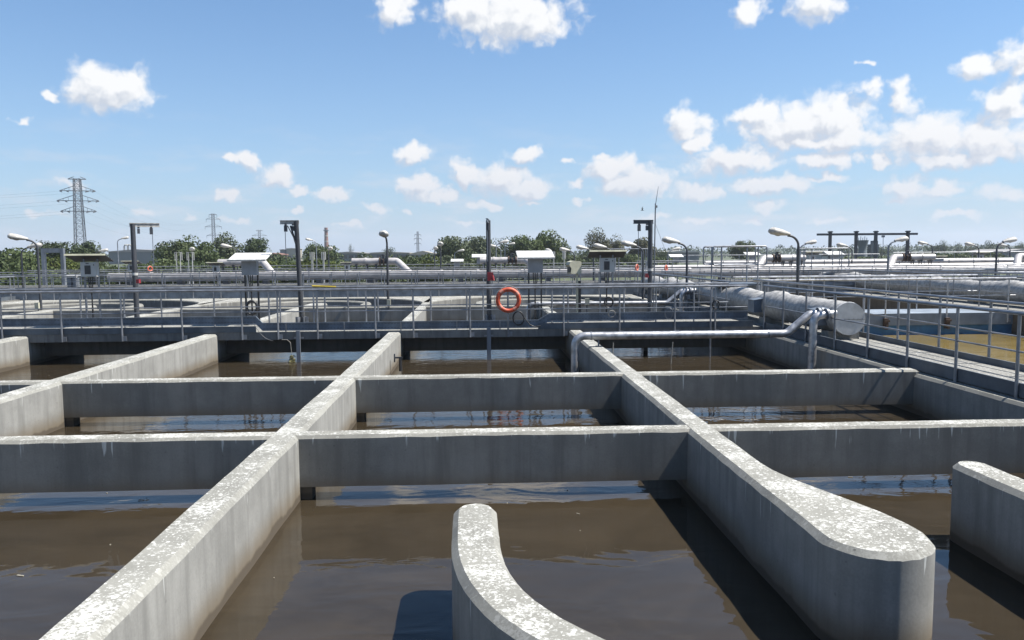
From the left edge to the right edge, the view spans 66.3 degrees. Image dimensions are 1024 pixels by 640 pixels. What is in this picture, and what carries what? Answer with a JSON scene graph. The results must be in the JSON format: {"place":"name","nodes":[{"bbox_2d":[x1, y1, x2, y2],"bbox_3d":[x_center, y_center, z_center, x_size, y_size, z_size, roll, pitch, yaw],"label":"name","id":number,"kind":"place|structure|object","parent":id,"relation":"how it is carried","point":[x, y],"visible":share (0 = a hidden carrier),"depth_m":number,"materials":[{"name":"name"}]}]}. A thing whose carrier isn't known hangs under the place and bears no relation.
{"place":"outdoors","nodes":[
{"label":"outdoors","id":0,"kind":"place"},
{"bbox_2d":[107,244,175,263],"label":"shed","id":1,"kind":"structure","parent":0,"point":[144,256],"depth_m":293.06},
{"bbox_2d":[0,347,1023,639],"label":"water","id":2,"kind":"structure","parent":0,"point":[640,561],"depth_m":6.38,"materials":[{"name":"liquid"}]},
{"bbox_2d":[0,0,1023,256],"label":"sky","id":3,"kind":"structure","parent":0,"point":[357,120],"materials":[{"name":"blue"}]},
{"bbox_2d":[101,253,1021,283],"bbox_3d":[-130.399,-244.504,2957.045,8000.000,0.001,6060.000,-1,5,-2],"label":"ground","id":4,"kind":"structure","parent":0,"point":[632,278],"depth_m":83.17,"materials":[{"name":"green plant"}]},
{"bbox_2d":[2,310,42,315],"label":"cross beam","id":5,"kind":"structure","parent":4,"relation":"on","point":[12,311],"depth_m":25.44,"materials":[{"name":"concrete"}]},
{"bbox_2d":[7,233,42,307],"bbox_3d":[-15.750,-1.555,25.373,0.855,2.491,0.320,-2,5,-20],"label":"street lamp","id":6,"kind":"object","parent":5,"relation":"on","point":[12,236],"visible":0.96,"depth_m":25.43,"materials":[{"name":"metal"}]},
{"bbox_2d":[0,247,47,270],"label":"tree","id":7,"kind":"object","parent":4,"relation":"on","point":[13,257],"visible":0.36,"depth_m":55.56,"materials":[{"name":"green plant"}]},
{"bbox_2d":[0,380,47,393],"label":"cross beam","id":8,"kind":"structure","parent":4,"relation":"on","point":[8,386],"depth_m":10.75,"materials":[{"name":"concrete"}]},
{"bbox_2d":[0,267,59,285],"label":"bush","id":9,"kind":"object","parent":4,"relation":"on","point":[20,278],"visible":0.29,"depth_m":45.89,"materials":[{"name":"green plant"}]},
{"bbox_2d":[4,258,68,284],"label":"bush","id":10,"kind":"object","parent":4,"relation":"on","point":[25,265],"visible":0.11,"depth_m":48.26,"materials":[{"name":"green plant"}]},
{"bbox_2d":[2,305,96,318],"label":"dividing wall","id":11,"kind":"structure","parent":4,"relation":"on","point":[32,316],"depth_m":24.75,"materials":[{"name":"concrete"}]},
{"bbox_2d":[29,240,77,267],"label":"tree","id":12,"kind":"object","parent":4,"relation":"on","point":[54,245],"visible":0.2,"depth_m":73.74,"materials":[{"name":"green plant"}]},
{"bbox_2d":[41,248,66,284],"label":"portal frame","id":13,"kind":"object","parent":4,"relation":"on","point":[44,251],"visible":0.76,"depth_m":42.74,"materials":[{"name":"grey metal"}]},
{"bbox_2d":[46,253,80,284],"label":"bush","id":14,"kind":"object","parent":4,"relation":"on","point":[69,266],"visible":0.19,"depth_m":58.26,"materials":[{"name":"green plant"}]},
{"bbox_2d":[2,303,143,309],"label":"guide wall","id":15,"kind":"structure","parent":4,"relation":"on","point":[115,305],"depth_m":28.84,"materials":[{"name":"concrete"}]},
{"bbox_2d":[57,176,98,244],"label":"pylon","id":16,"kind":"object","parent":4,"relation":"on","point":[81,200],"visible":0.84,"depth_m":290.29,"materials":[{"name":"metal"}]},
{"bbox_2d":[70,240,107,265],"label":"tree","id":17,"kind":"object","parent":4,"relation":"on","point":[87,247],"visible":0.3,"depth_m":77.56,"materials":[{"name":"green plant"}]},
{"bbox_2d":[0,304,201,372],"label":"dividing wall","id":18,"kind":"structure","parent":4,"relation":"on","point":[16,352],"depth_m":16.87,"materials":[{"name":"concrete"}]},
{"bbox_2d":[53,309,167,317],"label":"cross beam","id":19,"kind":"structure","parent":4,"relation":"on","point":[102,311],"depth_m":25.57,"materials":[{"name":"concrete"}]},
{"bbox_2d":[1,298,232,308],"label":"end wall","id":20,"kind":"structure","parent":4,"relation":"on","point":[165,302],"depth_m":31.06,"materials":[{"name":"concrete"}]},
{"bbox_2d":[1,285,858,300],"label":"end walkway","id":21,"kind":"structure","parent":20,"relation":"on","point":[264,294],"depth_m":32.10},
{"bbox_2d":[0,266,1023,288],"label":"railing","id":22,"kind":"object","parent":21,"relation":"on","point":[415,282],"visible":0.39,"depth_m":34.06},
{"bbox_2d":[0,432,275,493],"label":"cross beam","id":23,"kind":"structure","parent":4,"relation":"on","point":[96,463],"depth_m":7.39,"materials":[{"name":"concrete"}]},
{"bbox_2d":[137,257,184,283],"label":"bush","id":24,"kind":"object","parent":4,"relation":"on","point":[165,262],"visible":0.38,"depth_m":62.16,"materials":[{"name":"green plant"}]},
{"bbox_2d":[0,303,326,435],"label":"dividing wall","id":25,"kind":"structure","parent":4,"relation":"on","point":[35,410],"depth_m":12.37,"materials":[{"name":"concrete"}]},
{"bbox_2d":[0,319,760,355],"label":"walkway bridge","id":26,"kind":"structure","parent":25,"relation":"on","point":[98,340],"depth_m":17.69,"materials":[{"name":"concrete"}]},
{"bbox_2d":[64,254,113,326],"bbox_3d":[-10.102,-0.713,18.824,0.920,1.744,0.557,-1,5,-6],"label":"control cabinet","id":27,"kind":"object","parent":26,"relation":"on","point":[89,265],"visible":0.84,"depth_m":18.75,"materials":[{"name":"grey metal"}]},
{"bbox_2d":[129,223,159,326],"bbox_3d":[-8.889,-1.096,18.952,0.746,2.488,0.336,-2,5,-16],"label":"hoist post","id":28,"kind":"object","parent":26,"relation":"on","point":[132,226],"visible":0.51,"depth_m":18.86,"materials":[{"name":"metal"}]},
{"bbox_2d":[227,253,271,324],"bbox_3d":[-6.320,-0.754,18.987,0.920,1.743,0.555,0,5,1],"label":"control cabinet","id":29,"kind":"object","parent":26,"relation":"on","point":[249,264],"visible":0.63,"depth_m":18.88,"materials":[{"name":"grey metal"}]},
{"bbox_2d":[280,220,308,321],"bbox_3d":[-5.286,-1.151,19.057,0.631,2.530,0.340,-1,5,-2],"label":"hoist post","id":30,"kind":"object","parent":26,"relation":"on","point":[294,227],"visible":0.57,"depth_m":18.99,"materials":[{"name":"metal"}]},
{"bbox_2d":[0,282,728,328],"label":"railing","id":31,"kind":"object","parent":26,"relation":"on","point":[325,306],"visible":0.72,"depth_m":18.72,"materials":[{"name":"metal"}]},
{"bbox_2d":[0,285,747,341],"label":"railing","id":32,"kind":"object","parent":26,"relation":"attached to","point":[280,336],"visible":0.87,"depth_m":17.24,"materials":[{"name":"metal"}]},
{"bbox_2d":[494,286,522,313],"bbox_3d":[-0.080,-0.442,17.306,0.632,0.632,0.107,-1,5,-6],"label":"lifebuoy","id":33,"kind":"object","parent":32,"relation":"hanging from","point":[515,307],"visible":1,"depth_m":17.27,"materials":[{"name":"plastic"}]},
{"bbox_2d":[2,311,747,331],"bbox_3d":[-7.698,0.111,17.186,26.100,0.350,0.048,-1,5,-2],"label":"cable tray","id":34,"kind":"object","parent":26,"relation":"on","point":[234,320],"visible":0.99,"depth_m":17.39,"materials":[{"name":"metal"}]},
{"bbox_2d":[484,218,494,319],"bbox_3d":[-0.565,-1.191,19.106,0.340,2.528,0.650,-1,5,-2],"label":"hoist post","id":35,"kind":"object","parent":26,"relation":"on","point":[488,316],"visible":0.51,"depth_m":19.20,"materials":[{"name":"metal"}]},
{"bbox_2d":[516,251,554,319],"bbox_3d":[0.572,-0.831,19.285,0.920,1.743,0.555,-1,5,-4],"label":"control cabinet","id":36,"kind":"object","parent":26,"relation":"on","point":[535,261],"visible":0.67,"depth_m":19.17,"materials":[{"name":"grey metal"}]},
{"bbox_2d":[566,261,580,312],"bbox_3d":[1.533,-0.715,19.387,0.355,1.500,0.220,-2,5,-20],"label":"hooded panel","id":37,"kind":"object","parent":26,"relation":"on","point":[573,267],"visible":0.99,"depth_m":19.30,"materials":[{"name":"beige plastic"}]},
{"bbox_2d":[587,250,626,320],"bbox_3d":[2.342,-0.851,19.361,0.920,1.744,0.557,0,5,0],"label":"control cabinet","id":38,"kind":"object","parent":26,"relation":"on","point":[606,260],"visible":0.85,"depth_m":19.23,"materials":[{"name":"grey metal"}]},
{"bbox_2d":[633,220,654,320],"bbox_3d":[3.292,-1.227,19.429,0.600,2.488,0.340,-1,5,-2],"label":"hoist post","id":39,"kind":"object","parent":26,"relation":"on","point":[649,225],"visible":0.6,"depth_m":19.35,"materials":[{"name":"metal"}]},
{"bbox_2d":[151,235,200,261],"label":"tree","id":40,"kind":"object","parent":4,"relation":"on","point":[169,250],"visible":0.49,"depth_m":85.19,"materials":[{"name":"green plant"}]},
{"bbox_2d":[164,261,211,283],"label":"bush","id":41,"kind":"object","parent":4,"relation":"on","point":[194,264],"visible":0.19,"depth_m":60.20,"materials":[{"name":"green plant"}]},
{"bbox_2d":[172,242,225,265],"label":"tree","id":42,"kind":"object","parent":4,"relation":"on","point":[203,252],"visible":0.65,"depth_m":77.35,"materials":[{"name":"green plant"}]},
{"bbox_2d":[61,376,338,426],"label":"cross beam","id":43,"kind":"structure","parent":4,"relation":"on","point":[181,396],"depth_m":10.87,"materials":[{"name":"concrete"}]},
{"bbox_2d":[202,231,245,258],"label":"tree","id":44,"kind":"object","parent":4,"relation":"on","point":[226,253],"visible":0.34,"depth_m":93.31,"materials":[{"name":"green plant"}]},
{"bbox_2d":[39,302,429,639],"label":"dividing wall","id":45,"kind":"structure","parent":4,"relation":"on","point":[183,575],"depth_m":5.19,"materials":[{"name":"concrete"}]},
{"bbox_2d":[179,307,296,317],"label":"cross beam","id":46,"kind":"structure","parent":4,"relation":"on","point":[262,315],"depth_m":25.74,"materials":[{"name":"concrete"}]},
{"bbox_2d":[238,237,271,259],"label":"tree","id":47,"kind":"object","parent":4,"relation":"on","point":[254,245],"visible":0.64,"depth_m":89.92,"materials":[{"name":"green plant"}]},
{"bbox_2d":[242,300,370,307],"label":"guide wall","id":48,"kind":"structure","parent":4,"relation":"on","point":[328,302],"depth_m":29.25,"materials":[{"name":"concrete"}]},
{"bbox_2d":[200,296,432,306],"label":"end wall","id":49,"kind":"structure","parent":4,"relation":"on","point":[419,300],"depth_m":30.88,"materials":[{"name":"concrete"}]},
{"bbox_2d":[302,242,343,264],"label":"tree","id":50,"kind":"object","parent":4,"relation":"on","point":[333,256],"visible":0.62,"depth_m":107.72,"materials":[{"name":"green plant"}]},
{"bbox_2d":[304,306,417,321],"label":"cross beam","id":51,"kind":"structure","parent":4,"relation":"on","point":[360,316],"depth_m":25.93,"materials":[{"name":"concrete"}]},
{"bbox_2d":[412,253,449,281],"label":"bush","id":52,"kind":"object","parent":4,"relation":"on","point":[429,261],"visible":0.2,"depth_m":61.24,"materials":[{"name":"green plant"}]},
{"bbox_2d":[430,235,476,261],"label":"tree","id":53,"kind":"object","parent":4,"relation":"on","point":[450,246],"visible":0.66,"depth_m":90.24,"materials":[{"name":"green plant"}]},
{"bbox_2d":[437,254,479,281],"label":"bush","id":54,"kind":"object","parent":4,"relation":"on","point":[448,258],"visible":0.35,"depth_m":72.62,"materials":[{"name":"green plant"}]},
{"bbox_2d":[459,235,497,260],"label":"tree","id":55,"kind":"object","parent":4,"relation":"on","point":[477,244],"visible":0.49,"depth_m":94.60,"materials":[{"name":"green plant"}]},
{"bbox_2d":[425,305,538,320],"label":"cross beam","id":56,"kind":"structure","parent":4,"relation":"on","point":[459,315],"depth_m":26.09,"materials":[{"name":"concrete"}]},
{"bbox_2d":[353,372,622,421],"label":"cross beam","id":57,"kind":"structure","parent":4,"relation":"on","point":[480,392],"depth_m":11.04,"materials":[{"name":"concrete"}]},
{"bbox_2d":[295,425,690,499],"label":"cross beam","id":58,"kind":"structure","parent":4,"relation":"on","point":[474,456],"depth_m":7.54,"materials":[{"name":"concrete"}]},
{"bbox_2d":[507,234,544,255],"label":"tree","id":59,"kind":"object","parent":4,"relation":"on","point":[524,243],"visible":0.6,"depth_m":102.85,"materials":[{"name":"green plant"}]},
{"bbox_2d":[475,298,590,303],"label":"guide wall","id":60,"kind":"structure","parent":4,"relation":"on","point":[511,301],"depth_m":29.74,"materials":[{"name":"concrete"}]},
{"bbox_2d":[47,242,1019,261],"bbox_3d":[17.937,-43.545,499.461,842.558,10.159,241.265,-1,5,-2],"label":"wood","id":61,"kind":"object","parent":4,"relation":"on","point":[917,249],"visible":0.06,"depth_m":459.96,"materials":[{"name":"green plant"}]},
{"bbox_2d":[429,294,646,305],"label":"end wall","id":62,"kind":"structure","parent":4,"relation":"on","point":[462,299],"depth_m":31.22,"materials":[{"name":"concrete"}]},
{"bbox_2d":[532,229,566,258],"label":"tree","id":63,"kind":"object","parent":4,"relation":"on","point":[549,241],"visible":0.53,"depth_m":106.69,"materials":[{"name":"green plant"}]},
{"bbox_2d":[583,227,610,268],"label":"tree","id":64,"kind":"object","parent":4,"relation":"on","point":[597,238],"visible":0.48,"depth_m":121.83,"materials":[{"name":"green plant"}]},
{"bbox_2d":[550,305,665,312],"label":"cross beam","id":65,"kind":"structure","parent":4,"relation":"on","point":[604,310],"depth_m":26.28,"materials":[{"name":"concrete"}]},
{"bbox_2d":[616,253,646,266],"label":"bush","id":66,"kind":"object","parent":4,"relation":"on","point":[629,258],"visible":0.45,"depth_m":113.28,"materials":[{"name":"green plant"}]},
{"bbox_2d":[626,236,657,258],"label":"tree","id":67,"kind":"object","parent":4,"relation":"on","point":[643,243],"visible":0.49,"depth_m":129.39,"materials":[{"name":"green plant"}]},
{"bbox_2d":[536,301,935,639],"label":"dividing wall","id":68,"kind":"structure","parent":4,"relation":"on","point":[827,565],"depth_m":5.12,"materials":[{"name":"concrete"}]},
{"bbox_2d":[526,287,688,319],"bbox_3d":[2.936,-0.277,23.652,5.056,1.413,0.241,-1,5,-2],"label":"air pipe","id":69,"kind":"object","parent":68,"relation":"on","point":[671,298],"visible":0.59,"depth_m":23.54,"materials":[{"name":"metal"}]},
{"bbox_2d":[571,307,823,371],"bbox_3d":[3.471,0.487,14.499,4.794,1.413,0.241,-1,5,-2],"label":"air pipe","id":70,"kind":"object","parent":68,"relation":"on","point":[798,323],"visible":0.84,"depth_m":14.37,"materials":[{"name":"metal"}]},
{"bbox_2d":[451,461,1023,639],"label":"guide wall","id":71,"kind":"structure","parent":4,"relation":"on","point":[492,599],"depth_m":4.76,"materials":[{"name":"concrete"}]},
{"bbox_2d":[726,240,756,259],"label":"tree","id":72,"kind":"object","parent":4,"relation":"on","point":[738,252],"visible":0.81,"depth_m":140.97,"materials":[{"name":"green plant"}]},
{"bbox_2d":[638,368,918,407],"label":"cross beam","id":73,"kind":"structure","parent":4,"relation":"on","point":[764,388],"depth_m":11.23,"materials":[{"name":"concrete"}]},
{"bbox_2d":[664,305,1023,420],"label":"tank side wall","id":74,"kind":"structure","parent":4,"relation":"on","point":[935,398],"depth_m":11.04,"materials":[{"name":"concrete"}]},
{"bbox_2d":[633,271,730,310],"bbox_3d":[5.286,-0.971,26.167,0.048,1.081,12.400,-1,5,-2],"label":"railing","id":75,"kind":"object","parent":74,"relation":"on","point":[687,277],"visible":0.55,"depth_m":23.98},
{"bbox_2d":[633,291,1023,397],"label":"side walkway","id":76,"kind":"structure","parent":74,"relation":"on","point":[994,374],"depth_m":12.12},
{"bbox_2d":[0,267,1023,300],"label":"railing","id":77,"kind":"object","parent":76,"relation":"on","point":[833,283],"visible":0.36,"depth_m":32.08,"materials":[{"name":"metal"}]},
{"bbox_2d":[703,245,767,306],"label":"stile platform","id":78,"kind":"structure","parent":76,"relation":"on","point":[747,264],"depth_m":21.76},
{"bbox_2d":[640,276,864,338],"bbox_3d":[5.979,-0.746,23.520,0.729,0.804,17.570,-1,5,-2],"label":"wrapped pipe","id":79,"kind":"object","parent":76,"relation":"on","point":[740,296],"visible":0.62,"depth_m":17.55,"materials":[{"name":"metal"}]},
{"bbox_2d":[807,308,837,368],"bbox_3d":[5.643,0.490,14.296,0.522,1.412,0.228,-1,5,-2],"label":"air pipe","id":80,"kind":"object","parent":79,"relation":"attached to","point":[826,314],"visible":0.94,"depth_m":14.20,"materials":[{"name":"metal"}]},
{"bbox_2d":[768,227,799,295],"bbox_3d":[7.101,-1.257,20.458,0.855,2.318,0.320,-1,5,-8],"label":"street lamp","id":81,"kind":"object","parent":76,"relation":"on","point":[775,231],"visible":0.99,"depth_m":20.41,"materials":[{"name":"metal"}]},
{"bbox_2d":[763,285,1023,397],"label":"railing","id":82,"kind":"object","parent":76,"relation":"on","point":[1020,314],"visible":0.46,"depth_m":11.69,"materials":[{"name":"metal"}]},
{"bbox_2d":[708,419,1023,477],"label":"cross beam","id":83,"kind":"structure","parent":4,"relation":"on","point":[829,449],"depth_m":7.71,"materials":[{"name":"concrete"}]},
{"bbox_2d":[788,336,1023,398],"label":"tank side wall","id":84,"kind":"structure","parent":4,"relation":"on","point":[928,373],"depth_m":13.04,"materials":[{"name":"grey concrete"}]},
{"bbox_2d":[753,279,1023,356],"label":"railing","id":85,"kind":"object","parent":84,"relation":"on","point":[989,301],"visible":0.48,"depth_m":12.96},
{"bbox_2d":[837,295,1023,334],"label":"tank side wall","id":86,"kind":"structure","parent":4,"relation":"on","point":[877,304],"depth_m":28.48,"materials":[{"name":"grey concrete"}]},
{"bbox_2d":[842,292,1023,311],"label":"side walkway","id":87,"kind":"structure","parent":4,"relation":"on","point":[995,305],"depth_m":25.96,"materials":[{"name":"concrete"}]},
{"bbox_2d":[817,272,1023,302],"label":"wrapped pipe","id":88,"kind":"object","parent":87,"relation":"on","point":[1016,286],"visible":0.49,"depth_m":26.25,"materials":[{"name":"metal"}]},
{"bbox_2d":[796,248,848,278],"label":"stile platform","id":89,"kind":"structure","parent":88,"relation":"on","point":[811,266],"depth_m":35.18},
{"bbox_2d":[840,269,1023,305],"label":"railing","id":90,"kind":"object","parent":87,"relation":"on","point":[908,285],"visible":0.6,"depth_m":26.24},
{"bbox_2d":[860,308,1012,334],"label":"walkway bridge","id":91,"kind":"structure","parent":4,"relation":"on","point":[975,319],"depth_m":21.96,"materials":[{"name":"blue paint"}]},
{"bbox_2d":[733,274,977,308],"bbox_3d":[10.270,-0.814,23.437,7.440,1.050,0.060,-1,5,-2],"label":"railing","id":92,"kind":"object","parent":91,"relation":"on","point":[865,276],"visible":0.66,"depth_m":23.40,"materials":[{"name":"metal"}]},
{"bbox_2d":[753,277,1016,321],"bbox_3d":[10.346,-0.527,21.747,7.440,1.260,0.060,-1,5,-2],"label":"railing","id":93,"kind":"object","parent":91,"relation":"attached to","point":[947,279],"visible":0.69,"depth_m":21.72,"materials":[{"name":"metal"}]},
{"bbox_2d":[810,296,833,299],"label":"paved yard","id":94,"kind":"structure","parent":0,"point":[832,298],"depth_m":35.00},
{"bbox_2d":[217,259,274,283],"bbox_3d":[-12.512,-2.085,37.655,3.253,2.046,0.982,1,5,16],"label":"valve manifold","id":95,"kind":"object","parent":94,"relation":"on","point":[265,265],"visible":0.33,"depth_m":37.59,"materials":[{"name":"metal"}]},
{"bbox_2d":[351,254,409,281],"bbox_3d":[-6.118,-2.156,37.934,3.300,2.046,0.988,1,5,16],"label":"valve manifold","id":96,"kind":"object","parent":94,"relation":"on","point":[376,262],"visible":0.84,"depth_m":37.88,"materials":[{"name":"metal"}]},
{"bbox_2d":[480,253,527,280],"bbox_3d":[0.108,-2.226,38.208,3.366,2.046,0.995,1,5,16],"label":"valve manifold","id":97,"kind":"object","parent":94,"relation":"on","point":[502,260],"visible":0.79,"depth_m":38.17,"materials":[{"name":"metal"}]},
{"bbox_2d":[27,265,985,284],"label":"railing","id":98,"kind":"object","parent":94,"relation":"on","point":[35,278],"visible":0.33,"depth_m":42.44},
{"bbox_2d":[0,277,1021,287],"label":"pipe plinth","id":99,"kind":"structure","parent":94,"relation":"on","point":[361,283],"depth_m":35.70,"materials":[{"name":"concrete"}]},
{"bbox_2d":[107,265,1023,284],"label":"pipe","id":100,"kind":"object","parent":99,"relation":"on","point":[502,276],"visible":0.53,"depth_m":36.77,"materials":[{"name":"metal"}]},
{"bbox_2d":[0,264,1023,287],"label":"railing","id":101,"kind":"object","parent":94,"relation":"on","point":[501,268],"visible":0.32,"depth_m":35.18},
{"bbox_2d":[121,262,992,283],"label":"railing","id":102,"kind":"object","parent":94,"relation":"on","point":[406,264],"visible":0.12,"depth_m":53.60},
{"bbox_2d":[754,251,805,278],"bbox_3d":[12.995,-2.368,38.753,3.204,2.046,0.976,-2,5,-22],"label":"valve manifold","id":103,"kind":"object","parent":94,"relation":"on","point":[779,258],"visible":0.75,"depth_m":38.76,"materials":[{"name":"metal"}]},
{"bbox_2d":[637,258,1022,278],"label":"railing","id":104,"kind":"object","parent":94,"relation":"on","point":[836,259],"visible":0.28,"depth_m":39.84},
{"bbox_2d":[655,262,1023,278],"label":"service pipe","id":105,"kind":"object","parent":94,"relation":"on","point":[926,264],"visible":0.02,"depth_m":40.23,"materials":[{"name":"grey metal"}]},
{"bbox_2d":[704,259,1023,278],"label":"service pipe","id":106,"kind":"object","parent":94,"relation":"on","point":[885,261],"visible":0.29,"depth_m":41.67,"materials":[{"name":"grey metal"}]},
{"bbox_2d":[817,231,917,258],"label":"gantry crane","id":107,"kind":"object","parent":94,"relation":"on","point":[829,234],"visible":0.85,"depth_m":47.70,"materials":[{"name":"metal"}]},
{"bbox_2d":[886,250,935,266],"bbox_3d":[19.567,-2.442,39.038,3.213,2.046,0.977,-2,5,-22],"label":"valve manifold","id":108,"kind":"object","parent":94,"relation":"on","point":[905,257],"visible":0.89,"depth_m":39.06,"materials":[{"name":"metal"}]},
{"bbox_2d":[857,237,878,257],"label":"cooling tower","id":109,"kind":"structure","parent":0,"point":[865,248],"depth_m":152.24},
{"bbox_2d":[880,334,1023,363],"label":"settling water","id":110,"kind":"structure","parent":0,"point":[1003,341],"depth_m":19.83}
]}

